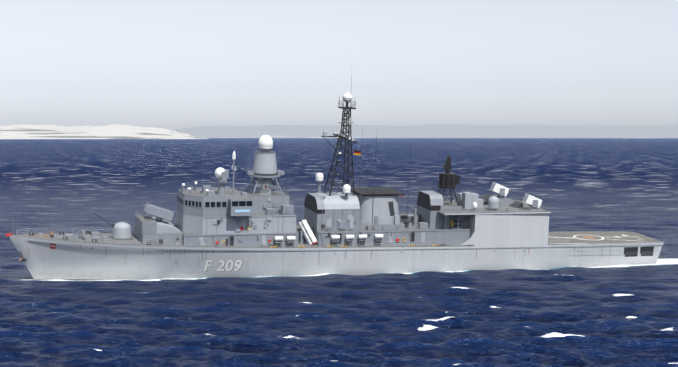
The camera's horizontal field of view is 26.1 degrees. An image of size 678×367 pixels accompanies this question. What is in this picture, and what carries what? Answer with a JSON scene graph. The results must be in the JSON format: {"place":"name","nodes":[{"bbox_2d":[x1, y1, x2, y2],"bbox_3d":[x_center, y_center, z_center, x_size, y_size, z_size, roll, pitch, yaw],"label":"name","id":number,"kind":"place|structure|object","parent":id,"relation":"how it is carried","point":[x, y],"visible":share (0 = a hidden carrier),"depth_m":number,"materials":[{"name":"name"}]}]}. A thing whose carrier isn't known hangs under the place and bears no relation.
{"place":"outdoors","nodes":[
{"label":"outdoors","id":0,"kind":"place"},
{"bbox_2d":[0,124,207,138],"bbox_3d":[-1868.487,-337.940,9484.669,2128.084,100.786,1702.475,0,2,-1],"label":"coast dunes","id":1,"kind":"structure","parent":0,"point":[111,131],"depth_m":9150.68,"materials":[{"name":"white snow"}]},
{"bbox_2d":[0,138,677,366],"bbox_3d":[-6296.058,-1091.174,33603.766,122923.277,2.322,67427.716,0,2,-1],"label":"sea","id":2,"kind":"structure","parent":0,"point":[612,316],"depth_m":249.37,"materials":[{"name":"liquid"}]},
{"bbox_2d":[6,78,663,280],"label":"frigate","id":3,"kind":"object","parent":2,"relation":"on","point":[221,230],"visible":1,"depth_m":269.90,"materials":[{"name":"metal"}]},
{"bbox_2d":[0,0,677,129],"label":"sky","id":4,"kind":"structure","parent":0,"point":[165,64],"materials":[{"name":"white"}]},
{"bbox_2d":[172,124,677,137],"bbox_3d":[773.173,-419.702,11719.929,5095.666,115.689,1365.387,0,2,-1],"label":"coast plateau","id":5,"kind":"structure","parent":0,"point":[452,131],"depth_m":11621.60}
]}

